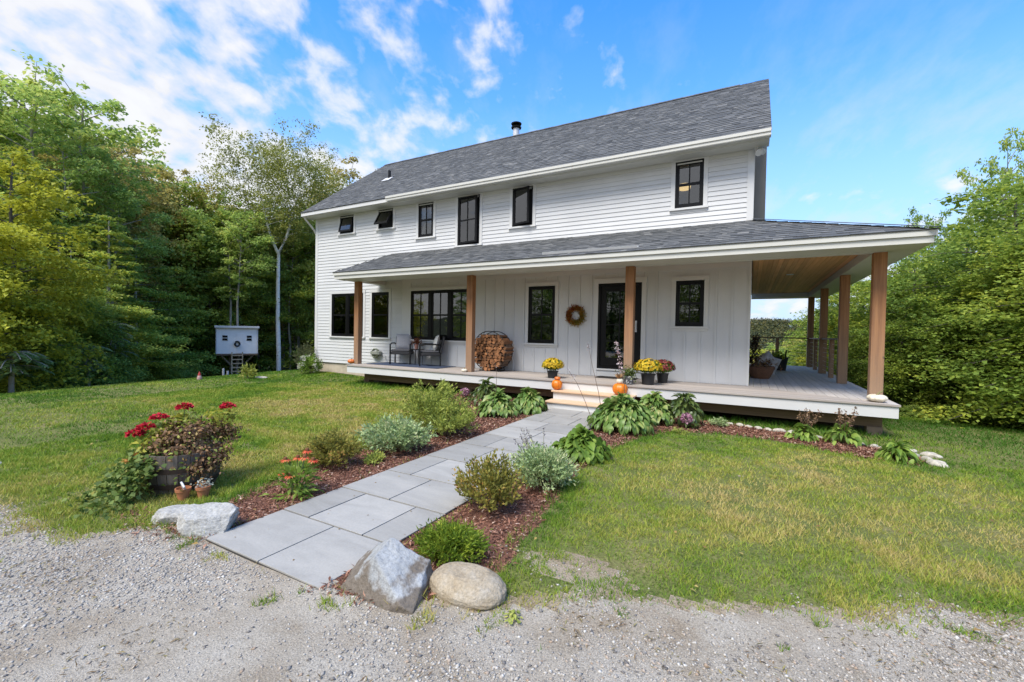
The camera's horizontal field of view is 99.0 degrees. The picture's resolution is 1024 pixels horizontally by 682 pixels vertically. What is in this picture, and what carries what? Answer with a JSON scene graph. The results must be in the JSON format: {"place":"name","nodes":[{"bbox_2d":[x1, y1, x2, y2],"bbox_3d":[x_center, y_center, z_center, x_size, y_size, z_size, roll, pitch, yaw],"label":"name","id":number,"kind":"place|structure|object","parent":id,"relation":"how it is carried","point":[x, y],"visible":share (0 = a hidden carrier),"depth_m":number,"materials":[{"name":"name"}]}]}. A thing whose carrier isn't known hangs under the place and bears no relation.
{"place":"outdoors","nodes":[
{"label":"outdoors","id":0,"kind":"place"},
{"bbox_2d":[206,408,593,588],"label":"path","id":1,"kind":"structure","parent":0,"point":[319,553],"depth_m":3.70,"materials":[{"name":"grey stone"}]},
{"bbox_2d":[0,502,1023,681],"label":"gravel driveway","id":2,"kind":"structure","parent":0,"point":[263,636],"depth_m":2.25,"materials":[{"name":"grey gravel"}]},
{"bbox_2d":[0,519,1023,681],"bbox_3d":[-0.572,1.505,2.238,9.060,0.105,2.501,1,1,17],"label":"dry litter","id":3,"kind":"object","parent":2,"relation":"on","point":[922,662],"visible":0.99,"depth_m":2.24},
{"bbox_2d":[0,369,1023,656],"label":"lawn","id":4,"kind":"structure","parent":0,"point":[630,568],"depth_m":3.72,"materials":[{"name":"plant"}]},
{"bbox_2d":[0,351,57,392],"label":"sumac","id":5,"kind":"object","parent":4,"relation":"on","point":[25,357],"visible":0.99,"depth_m":10.64,"materials":[{"name":"green plant"}]},
{"bbox_2d":[57,445,205,520],"bbox_3d":[-3.406,1.216,3.860,1.012,0.546,0.846,2,1,26],"label":"trailing nasturtium","id":6,"kind":"object","parent":4,"relation":"on","point":[132,473],"visible":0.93,"depth_m":3.80,"materials":[{"name":"green plant"}]},
{"bbox_2d":[142,440,222,494],"bbox_3d":[-3.188,1.227,4.252,0.636,0.380,0.636,2,1,29],"label":"barrel planter","id":7,"kind":"object","parent":4,"relation":"on","point":[163,474],"visible":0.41,"depth_m":3.99,"materials":[{"name":"brown wood"}]},
{"bbox_2d":[124,401,241,454],"bbox_3d":[-3.191,0.843,4.309,0.374,0.492,0.944,2,2,45],"label":"red zinnia","id":8,"kind":"object","parent":7,"relation":"in","point":[139,431],"visible":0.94,"depth_m":4.19,"materials":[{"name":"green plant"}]},
{"bbox_2d":[141,412,248,485],"bbox_3d":[-3.080,1.010,4.281,0.711,0.630,0.800,1,1,-2],"label":"withered coleus","id":9,"kind":"object","parent":7,"relation":"in","point":[181,435],"visible":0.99,"depth_m":4.15,"materials":[{"name":"brown plant"}]},
{"bbox_2d":[297,353,323,372],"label":"white hydrangea","id":10,"kind":"object","parent":4,"relation":"on","point":[306,363],"visible":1,"depth_m":14.40,"materials":[{"name":"green plant"}]},
{"bbox_2d":[106,393,924,608],"bbox_3d":[0.616,1.449,5.771,8.400,0.022,7.380,2,1,29],"label":"mulch bed","id":11,"kind":"object","parent":4,"relation":"on","point":[473,514],"visible":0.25,"depth_m":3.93,"materials":[{"name":"brown wood"}]},
{"bbox_2d":[151,504,199,524],"bbox_3d":[-2.645,1.433,3.501,0.404,0.224,0.242,1,1,0],"label":"boulder","id":12,"kind":"object","parent":11,"relation":"on","point":[172,513],"visible":0.41,"depth_m":3.41,"materials":[{"name":"grey stone"}]},
{"bbox_2d":[177,502,239,537],"bbox_3d":[-2.333,1.397,3.368,0.414,0.258,0.310,1,1,3],"label":"boulder","id":13,"kind":"object","parent":11,"relation":"on","point":[212,518],"visible":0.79,"depth_m":3.29,"materials":[{"name":"grey stone"}]},
{"bbox_2d":[258,448,326,500],"bbox_3d":[-2.009,1.267,4.088,0.516,0.502,0.531,2,1,29],"label":"coneflower","id":14,"kind":"object","parent":11,"relation":"on","point":[295,478],"visible":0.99,"depth_m":4.06,"materials":[{"name":"green plant"}]},
{"bbox_2d":[295,426,365,467],"bbox_3d":[-2.045,1.185,4.931,0.747,0.465,0.661,2,1,29],"label":"spirea bush","id":15,"kind":"object","parent":11,"relation":"on","point":[323,447],"visible":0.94,"depth_m":4.87,"materials":[{"name":"green plant"}]},
{"bbox_2d":[341,538,432,614],"bbox_3d":[-0.762,1.507,2.668,0.654,0.582,0.464,2,1,29],"label":"boulder","id":16,"kind":"object","parent":11,"relation":"on","point":[394,573],"visible":0.66,"depth_m":2.55,"materials":[{"name":"grey stone"}]},
{"bbox_2d":[351,412,437,453],"bbox_3d":[-1.513,1.161,5.572,1.039,0.509,0.985,2,1,29],"label":"sage bush","id":17,"kind":"object","parent":11,"relation":"on","point":[402,433],"visible":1,"depth_m":5.43,"materials":[{"name":"green plant"}]},
{"bbox_2d":[393,378,475,423],"bbox_3d":[-1.209,0.977,6.796,1.278,0.848,1.261,2,1,29],"label":"catmint bush","id":18,"kind":"object","parent":11,"relation":"on","point":[417,399],"visible":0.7,"depth_m":6.63,"materials":[{"name":"green plant"}]},
{"bbox_2d":[413,399,479,435],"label":"catmint bush","id":19,"kind":"object","parent":11,"relation":"on","point":[441,421],"visible":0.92,"depth_m":6.31,"materials":[{"name":"green plant"}]},
{"bbox_2d":[409,514,496,566],"bbox_3d":[-0.412,1.380,3.048,0.623,0.257,0.560,1,1,-2],"label":"moss phlox","id":20,"kind":"object","parent":11,"relation":"on","point":[449,542],"visible":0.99,"depth_m":2.97,"materials":[{"name":"green plant"}]},
{"bbox_2d":[429,562,506,610],"bbox_3d":[-0.270,1.476,2.623,0.502,0.213,0.332,2,1,23],"label":"boulder","id":21,"kind":"object","parent":11,"relation":"on","point":[467,585],"visible":0.91,"depth_m":2.52,"materials":[{"name":"beige stone"}]},
{"bbox_2d":[467,376,496,405],"bbox_3d":[-0.547,1.055,9.235,0.830,0.615,0.729,2,1,29],"label":"peony","id":22,"kind":"object","parent":11,"relation":"on","point":[486,387],"visible":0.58,"depth_m":9.14,"materials":[{"name":"green plant"}]},
{"bbox_2d":[452,448,528,511],"bbox_3d":[-0.201,1.201,3.783,0.636,0.545,0.657,1,1,-16],"label":"spirea bush","id":23,"kind":"object","parent":11,"relation":"on","point":[493,479],"visible":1,"depth_m":3.73,"materials":[{"name":"green plant"}]},
{"bbox_2d":[475,387,519,417],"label":"hosta","id":24,"kind":"object","parent":11,"relation":"on","point":[498,401],"visible":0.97,"depth_m":7.99,"materials":[{"name":"green plant"}]},
{"bbox_2d":[512,386,547,414],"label":"hosta","id":25,"kind":"object","parent":11,"relation":"on","point":[528,401],"visible":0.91,"depth_m":8.30,"materials":[{"name":"green plant"}]},
{"bbox_2d":[507,427,579,493],"bbox_3d":[0.317,1.188,4.413,0.819,0.562,0.850,2,1,29],"label":"sage bush","id":26,"kind":"object","parent":11,"relation":"on","point":[539,464],"visible":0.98,"depth_m":4.26,"materials":[{"name":"green plant"}]},
{"bbox_2d":[551,423,614,464],"bbox_3d":[0.863,1.255,5.501,0.786,0.417,0.782,1,1,-8],"label":"broadleaf plant","id":27,"kind":"object","parent":11,"relation":"on","point":[580,442],"visible":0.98,"depth_m":5.33,"materials":[{"name":"green plant"}]},
{"bbox_2d":[585,392,656,435],"bbox_3d":[1.742,1.133,7.094,1.141,0.622,1.190,2,1,29],"label":"hosta","id":28,"kind":"object","parent":11,"relation":"on","point":[624,413],"visible":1,"depth_m":6.85,"materials":[{"name":"green plant"}]},
{"bbox_2d":[639,391,678,425],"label":"hosta","id":29,"kind":"object","parent":11,"relation":"on","point":[656,404],"visible":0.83,"depth_m":7.53,"materials":[{"name":"green plant"}]},
{"bbox_2d":[660,393,706,427],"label":"hosta","id":30,"kind":"object","parent":11,"relation":"on","point":[678,408],"visible":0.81,"depth_m":7.49,"materials":[{"name":"green plant"}]},
{"bbox_2d":[784,408,820,441],"bbox_3d":[4.457,1.248,6.676,0.411,0.526,0.459,0,1,-38],"label":"astilbe","id":31,"kind":"object","parent":11,"relation":"on","point":[805,432],"visible":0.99,"depth_m":6.62,"materials":[{"name":"green plant"}]},
{"bbox_2d":[822,406,869,446],"bbox_3d":[4.929,1.243,6.457,0.576,0.555,0.593,2,1,29],"label":"astilbe","id":32,"kind":"object","parent":11,"relation":"on","point":[855,439],"visible":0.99,"depth_m":6.42,"materials":[{"name":"green plant"}]},
{"bbox_2d":[874,438,920,463],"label":"hosta","id":33,"kind":"object","parent":11,"relation":"on","point":[899,450],"visible":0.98,"depth_m":5.58,"materials":[{"name":"green plant"}]},
{"bbox_2d":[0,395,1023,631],"bbox_3d":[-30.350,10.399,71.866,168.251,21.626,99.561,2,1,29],"label":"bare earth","id":34,"kind":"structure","parent":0,"point":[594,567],"depth_m":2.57,"materials":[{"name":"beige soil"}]},
{"bbox_2d":[0,0,1023,326],"label":"sky","id":35,"kind":"structure","parent":0,"point":[877,105],"materials":[{"name":"blue"}]},
{"bbox_2d":[321,371,885,432],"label":"soil","id":36,"kind":"structure","parent":0,"point":[731,415],"depth_m":8.46,"materials":[{"name":"brown soil"}]},
{"bbox_2d":[301,79,942,435],"bbox_3d":[1.568,-2.371,14.396,16.015,11.435,10.706,2,1,29],"label":"farmhouse","id":37,"kind":"object","parent":36,"relation":"on","point":[646,232],"visible":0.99,"depth_m":10.41,"materials":[{"name":"white paint"}]},
{"bbox_2d":[337,213,355,236],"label":"window","id":38,"kind":"structure","parent":37,"relation":"in","point":[346,226],"depth_m":14.41,"materials":[{"name":"black glass"}]},
{"bbox_2d":[328,290,365,339],"bbox_3d":[-5.443,-0.863,14.512,1.700,1.610,0.155,2,1,29],"label":"window","id":39,"kind":"structure","parent":37,"relation":"in","point":[341,302],"depth_m":14.58,"materials":[{"name":"black glass"}]},
{"bbox_2d":[368,289,391,340],"bbox_3d":[-4.134,-0.825,13.800,0.940,1.610,0.155,2,1,29],"label":"window","id":40,"kind":"structure","parent":37,"relation":"in","point":[380,303],"depth_m":13.79,"materials":[{"name":"black glass"}]},
{"bbox_2d":[374,207,395,232],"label":"window","id":41,"kind":"structure","parent":37,"relation":"in","point":[385,221],"depth_m":13.57,"materials":[{"name":"black glass"}]},
{"bbox_2d":[414,200,435,240],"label":"window","id":42,"kind":"structure","parent":37,"relation":"in","point":[425,214],"depth_m":12.87,"materials":[{"name":"black glass"}]},
{"bbox_2d":[408,285,466,343],"bbox_3d":[-2.071,-0.751,12.677,2.400,1.640,0.155,2,1,29],"label":"window","id":43,"kind":"structure","parent":37,"relation":"in","point":[441,311],"depth_m":12.70,"materials":[{"name":"black glass"}]},
{"bbox_2d":[453,193,482,247],"bbox_3d":[-1.205,-3.350,12.142,0.940,1.550,0.223,2,1,29],"label":"window","id":44,"kind":"structure","parent":37,"relation":"in","point":[469,209],"depth_m":12.09,"materials":[{"name":"black glass"}]},
{"bbox_2d":[508,184,535,230],"bbox_3d":[0.264,-3.483,11.318,0.800,1.200,0.263,2,1,29],"label":"window","id":45,"kind":"structure","parent":37,"relation":"in","point":[522,212],"depth_m":11.30,"materials":[{"name":"black glass"}]},
{"bbox_2d":[523,281,558,347],"bbox_3d":[0.761,-0.669,11.136,0.950,1.640,0.155,2,1,29],"label":"window","id":46,"kind":"structure","parent":37,"relation":"in","point":[541,302],"depth_m":11.12,"materials":[{"name":"black glass"}]},
{"bbox_2d":[592,277,646,378],"bbox_3d":[2.502,-0.311,10.201,1.230,2.306,0.159,2,1,29],"label":"door","id":47,"kind":"structure","parent":37,"relation":"in","point":[609,293],"depth_m":10.26,"materials":[{"name":"black glass"}]},
{"bbox_2d":[634,358,662,384],"bbox_3d":[2.743,0.609,8.822,0.579,0.538,0.582,2,1,29],"label":"potted mum","id":48,"kind":"object","parent":37,"relation":"on","point":[646,366],"visible":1,"depth_m":8.71,"materials":[{"name":"yellow plant"}]},
{"bbox_2d":[669,156,708,213],"bbox_3d":[3.828,-3.381,9.440,0.780,1.200,0.155,2,1,29],"label":"window","id":49,"kind":"structure","parent":37,"relation":"in","point":[689,182],"depth_m":9.42,"materials":[{"name":"black glass"}]},
{"bbox_2d":[670,275,709,330],"bbox_3d":[3.843,-0.810,9.457,0.780,1.180,0.155,2,1,29],"label":"window","id":50,"kind":"structure","parent":37,"relation":"in","point":[690,296],"depth_m":9.43,"materials":[{"name":"black glass"}]},
{"bbox_2d":[749,355,781,378],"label":"potted plant","id":51,"kind":"object","parent":37,"relation":"on","point":[757,371],"visible":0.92,"depth_m":10.45,"materials":[{"name":"brown plant"}]},
{"bbox_2d":[750,317,805,352],"bbox_3d":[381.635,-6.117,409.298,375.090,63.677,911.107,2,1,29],"label":"trees","id":52,"kind":"object","parent":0,"point":[761,323],"visible":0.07,"depth_m":618.14,"materials":[{"name":"green plant"}]},
{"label":"ground","id":53,"kind":"structure","parent":0,"visible":0},
{"bbox_2d":[0,221,65,392],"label":"yellow tree","id":54,"kind":"object","parent":53,"relation":"on","point":[6,285],"visible":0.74,"depth_m":10.93,"materials":[{"name":"green plant"}]},
{"bbox_2d":[1,293,90,389],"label":"maple tree","id":55,"kind":"object","parent":53,"relation":"on","point":[38,380],"visible":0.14,"depth_m":12.57,"materials":[{"name":"green plant"}]},
{"bbox_2d":[0,246,93,390],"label":"maple tree","id":56,"kind":"object","parent":53,"relation":"on","point":[31,282],"visible":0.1,"depth_m":12.92,"materials":[{"name":"green plant"}]},
{"bbox_2d":[0,107,103,294],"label":"forest tree","id":57,"kind":"object","parent":53,"relation":"on","point":[3,140],"visible":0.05,"depth_m":20.28,"materials":[{"name":"green plant"}]},
{"bbox_2d":[0,49,126,294],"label":"tall sparse tree","id":58,"kind":"object","parent":53,"relation":"on","point":[13,108],"visible":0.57,"depth_m":17.76,"materials":[{"name":"green plant"}]},
{"bbox_2d":[0,125,135,262],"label":"tall sparse tree","id":59,"kind":"object","parent":53,"relation":"on","point":[74,175],"visible":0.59,"depth_m":18.12,"materials":[{"name":"green plant"}]},
{"bbox_2d":[1,250,135,388],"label":"maple tree","id":60,"kind":"object","parent":53,"relation":"on","point":[108,307],"visible":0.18,"depth_m":15.07,"materials":[{"name":"green plant"}]},
{"bbox_2d":[0,141,137,390],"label":"yellow tree","id":61,"kind":"object","parent":53,"relation":"on","point":[65,268],"visible":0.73,"depth_m":12.25,"materials":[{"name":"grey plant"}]},
{"bbox_2d":[7,152,133,316],"bbox_3d":[-21.253,-2.914,21.011,5.172,12.323,5.525,2,1,24],"label":"bronze tree","id":62,"kind":"object","parent":53,"relation":"on","point":[50,157],"visible":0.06,"depth_m":20.55,"materials":[{"name":"green plant"}]},
{"bbox_2d":[0,63,140,294],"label":"forest tree","id":63,"kind":"object","parent":53,"relation":"on","point":[43,84],"visible":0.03,"depth_m":20.83,"materials":[{"name":"green plant"}]},
{"bbox_2d":[0,61,173,283],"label":"tall sparse tree","id":64,"kind":"object","parent":53,"relation":"on","point":[112,135],"visible":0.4,"depth_m":19.48,"materials":[{"name":"green plant"}]},
{"bbox_2d":[21,246,165,384],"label":"beech tree","id":65,"kind":"object","parent":53,"relation":"on","point":[137,308],"visible":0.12,"depth_m":16.48,"materials":[{"name":"green plant"}]},
{"bbox_2d":[50,299,138,385],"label":"maple tree","id":66,"kind":"object","parent":53,"relation":"on","point":[111,332],"visible":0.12,"depth_m":16.04,"materials":[{"name":"green plant"}]},
{"bbox_2d":[89,321,139,363],"bbox_3d":[-15.183,0.589,16.624,1.539,2.717,1.513,2,1,29],"label":"sumac","id":67,"kind":"object","parent":53,"relation":"on","point":[113,344],"visible":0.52,"depth_m":16.66,"materials":[{"name":"green plant"}]},
{"bbox_2d":[33,215,197,381],"bbox_3d":[-17.421,-1.420,18.552,6.127,7.830,6.928,1,1,5],"label":"beech tree","id":68,"kind":"object","parent":53,"relation":"on","point":[143,333],"visible":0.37,"depth_m":18.98,"materials":[{"name":"green plant"}]},
{"bbox_2d":[56,168,175,321],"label":"tall sparse tree","id":69,"kind":"object","parent":53,"relation":"on","point":[146,243],"visible":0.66,"depth_m":20.18,"materials":[{"name":"green plant"}]},
{"bbox_2d":[55,137,182,320],"bbox_3d":[-21.242,-3.775,23.329,5.571,14.433,5.215,1,1,18],"label":"bronze tree","id":70,"kind":"object","parent":53,"relation":"on","point":[133,149],"visible":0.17,"depth_m":23.84,"materials":[{"name":"green plant"}]},
{"bbox_2d":[73,148,181,323],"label":"bronze tree","id":71,"kind":"object","parent":53,"relation":"on","point":[166,189],"visible":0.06,"depth_m":26.35,"materials":[{"name":"green plant"}]},
{"bbox_2d":[90,120,190,209],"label":"forest tree","id":72,"kind":"object","parent":53,"relation":"on","point":[139,142],"visible":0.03,"depth_m":33.38,"materials":[{"name":"green plant"}]},
{"bbox_2d":[106,192,210,341],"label":"forest tree","id":73,"kind":"object","parent":53,"relation":"on","point":[178,314],"visible":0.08,"depth_m":27.02,"materials":[{"name":"green plant"}]},
{"bbox_2d":[116,189,208,343],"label":"bronze tree","id":74,"kind":"object","parent":53,"relation":"on","point":[176,231],"visible":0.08,"depth_m":27.14,"materials":[{"name":"green plant"}]},
{"bbox_2d":[102,233,226,379],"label":"beech tree","id":75,"kind":"object","parent":53,"relation":"on","point":[161,294],"visible":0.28,"depth_m":23.68,"materials":[{"name":"green plant"}]},
{"bbox_2d":[128,151,226,357],"bbox_3d":[-21.765,-3.771,28.662,6.085,15.543,6.500,1,1,16],"label":"bronze tree","id":76,"kind":"object","parent":53,"relation":"on","point":[165,175],"visible":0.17,"depth_m":27.59,"materials":[{"name":"plant"}]},
{"bbox_2d":[142,261,240,376],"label":"beech tree","id":77,"kind":"object","parent":53,"relation":"on","point":[222,363],"visible":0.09,"depth_m":28.40,"materials":[{"name":"green plant"}]},
{"bbox_2d":[142,176,250,359],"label":"forest tree","id":78,"kind":"object","parent":53,"relation":"on","point":[199,235],"visible":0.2,"depth_m":26.98,"materials":[{"name":"green plant"}]},
{"bbox_2d":[115,182,281,376],"bbox_3d":[-22.511,-2.828,29.959,10.694,15.341,11.281,0,2,-45],"label":"maple tree","id":79,"kind":"object","parent":53,"relation":"on","point":[202,318],"visible":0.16,"depth_m":27.88,"materials":[{"name":"green plant"}]},
{"bbox_2d":[169,243,251,375],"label":"forest tree","id":80,"kind":"object","parent":53,"relation":"on","point":[204,296],"visible":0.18,"depth_m":29.03,"materials":[{"name":"green plant"}]},
{"bbox_2d":[184,199,260,374],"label":"tall sparse tree","id":81,"kind":"object","parent":53,"relation":"on","point":[245,249],"visible":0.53,"depth_m":27.88,"materials":[{"name":"green plant"}]},
{"bbox_2d":[167,235,292,374],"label":"beech tree","id":82,"kind":"object","parent":53,"relation":"on","point":[250,318],"visible":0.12,"depth_m":29.77,"materials":[{"name":"green plant"}]},
{"bbox_2d":[188,188,294,365],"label":"forest tree","id":83,"kind":"object","parent":53,"relation":"on","point":[262,272],"visible":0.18,"depth_m":30.18,"materials":[{"name":"green plant"}]},
{"bbox_2d":[207,201,277,373],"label":"tall sparse tree","id":84,"kind":"object","parent":53,"relation":"on","point":[233,227],"visible":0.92,"depth_m":27.39,"materials":[{"name":"green plant"}]},
{"bbox_2d":[214,326,258,368],"bbox_3d":[-17.281,0.393,27.527,2.320,2.672,2.240,0,1,-32],"label":"treehouse","id":85,"kind":"object","parent":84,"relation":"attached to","point":[227,337],"visible":0.98,"depth_m":26.68,"materials":[{"name":"paint"}]},
{"bbox_2d":[198,235,312,375],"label":"beech tree","id":86,"kind":"object","parent":53,"relation":"on","point":[262,360],"visible":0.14,"depth_m":31.70,"materials":[{"name":"green plant"}]},
{"bbox_2d":[193,112,350,370],"bbox_3d":[-15.946,-5.412,29.876,9.761,17.827,8.804,1,1,3],"label":"white birch","id":87,"kind":"object","parent":53,"relation":"on","point":[280,175],"visible":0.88,"depth_m":28.75,"materials":[{"name":"green plant"}]},
{"bbox_2d":[237,225,314,370],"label":"forest tree","id":88,"kind":"object","parent":53,"relation":"on","point":[285,311],"visible":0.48,"depth_m":31.62,"materials":[{"name":"green plant"}]},
{"bbox_2d":[243,244,314,371],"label":"beech tree","id":89,"kind":"object","parent":53,"relation":"on","point":[285,362],"visible":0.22,"depth_m":31.21,"materials":[{"name":"green plant"}]},
{"bbox_2d":[256,218,315,369],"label":"tall sparse tree","id":90,"kind":"object","parent":53,"relation":"on","point":[292,268],"visible":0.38,"depth_m":31.44,"materials":[{"name":"green plant"}]},
{"bbox_2d":[280,218,315,368],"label":"forest tree","id":91,"kind":"object","parent":53,"relation":"on","point":[304,313],"visible":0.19,"depth_m":32.40,"materials":[{"name":"green plant"}]},
{"bbox_2d":[298,152,377,208],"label":"bronze tree","id":92,"kind":"object","parent":53,"relation":"on","point":[351,174],"visible":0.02,"depth_m":41.15,"materials":[{"name":"green plant"}]},
{"bbox_2d":[779,274,900,378],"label":"maple tree","id":93,"kind":"object","parent":53,"relation":"on","point":[816,333],"visible":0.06,"depth_m":18.33,"materials":[{"name":"green plant"}]},
{"bbox_2d":[801,271,944,385],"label":"maple tree","id":94,"kind":"object","parent":53,"relation":"on","point":[834,310],"visible":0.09,"depth_m":15.12,"materials":[{"name":"green plant"}]},
{"bbox_2d":[836,318,958,416],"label":"maple tree","id":95,"kind":"object","parent":53,"relation":"on","point":[887,362],"visible":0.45,"depth_m":10.58,"materials":[{"name":"green plant"}]},
{"bbox_2d":[859,302,979,414],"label":"maple tree","id":96,"kind":"object","parent":53,"relation":"on","point":[915,322],"visible":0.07,"depth_m":11.08,"materials":[{"name":"green plant"}]},
{"bbox_2d":[830,258,1009,404],"bbox_3d":[11.519,0.076,12.434,3.988,5.043,4.207,0,1,-40],"label":"maple tree","id":97,"kind":"object","parent":53,"relation":"on","point":[856,332],"visible":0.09,"depth_m":12.77,"materials":[{"name":"green plant"}]},
{"bbox_2d":[897,206,958,303],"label":"forest tree","id":98,"kind":"object","parent":53,"relation":"on","point":[917,217],"visible":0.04,"depth_m":19.52,"materials":[{"name":"green plant"}]},
{"bbox_2d":[847,227,1010,385],"bbox_3d":[13.473,0.082,13.328,6.993,7.047,6.545,2,1,30],"label":"maple tree","id":99,"kind":"object","parent":53,"relation":"on","point":[954,235],"visible":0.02,"depth_m":13.23,"materials":[{"name":"green plant"}]},
{"bbox_2d":[851,181,1023,414],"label":"maple tree","id":100,"kind":"object","parent":53,"relation":"on","point":[957,257],"visible":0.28,"depth_m":10.24,"materials":[{"name":"green plant"}]},
{"bbox_2d":[889,272,1023,417],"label":"maple tree","id":101,"kind":"object","parent":53,"relation":"on","point":[972,293],"visible":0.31,"depth_m":9.64,"materials":[{"name":"green plant"}]},
{"bbox_2d":[903,224,1023,428],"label":"maple tree","id":102,"kind":"object","parent":53,"relation":"on","point":[1008,357],"visible":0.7,"depth_m":8.11,"materials":[{"name":"green plant"}]},
{"bbox_2d":[907,216,1023,424],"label":"maple tree","id":103,"kind":"object","parent":53,"relation":"on","point":[1001,271],"visible":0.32,"depth_m":9.36,"materials":[{"name":"green plant"}]},
{"bbox_2d":[925,174,1023,289],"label":"maple tree","id":104,"kind":"object","parent":53,"relation":"on","point":[986,190],"visible":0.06,"depth_m":14.37,"materials":[{"name":"green plant"}]},
{"bbox_2d":[930,252,1023,424],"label":"maple tree","id":105,"kind":"object","parent":53,"relation":"on","point":[1015,281],"visible":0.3,"depth_m":8.27,"materials":[{"name":"green plant"}]},
{"bbox_2d":[947,127,1023,263],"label":"forest tree","id":106,"kind":"object","parent":53,"relation":"on","point":[992,171],"visible":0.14,"depth_m":16.66,"materials":[{"name":"green plant"}]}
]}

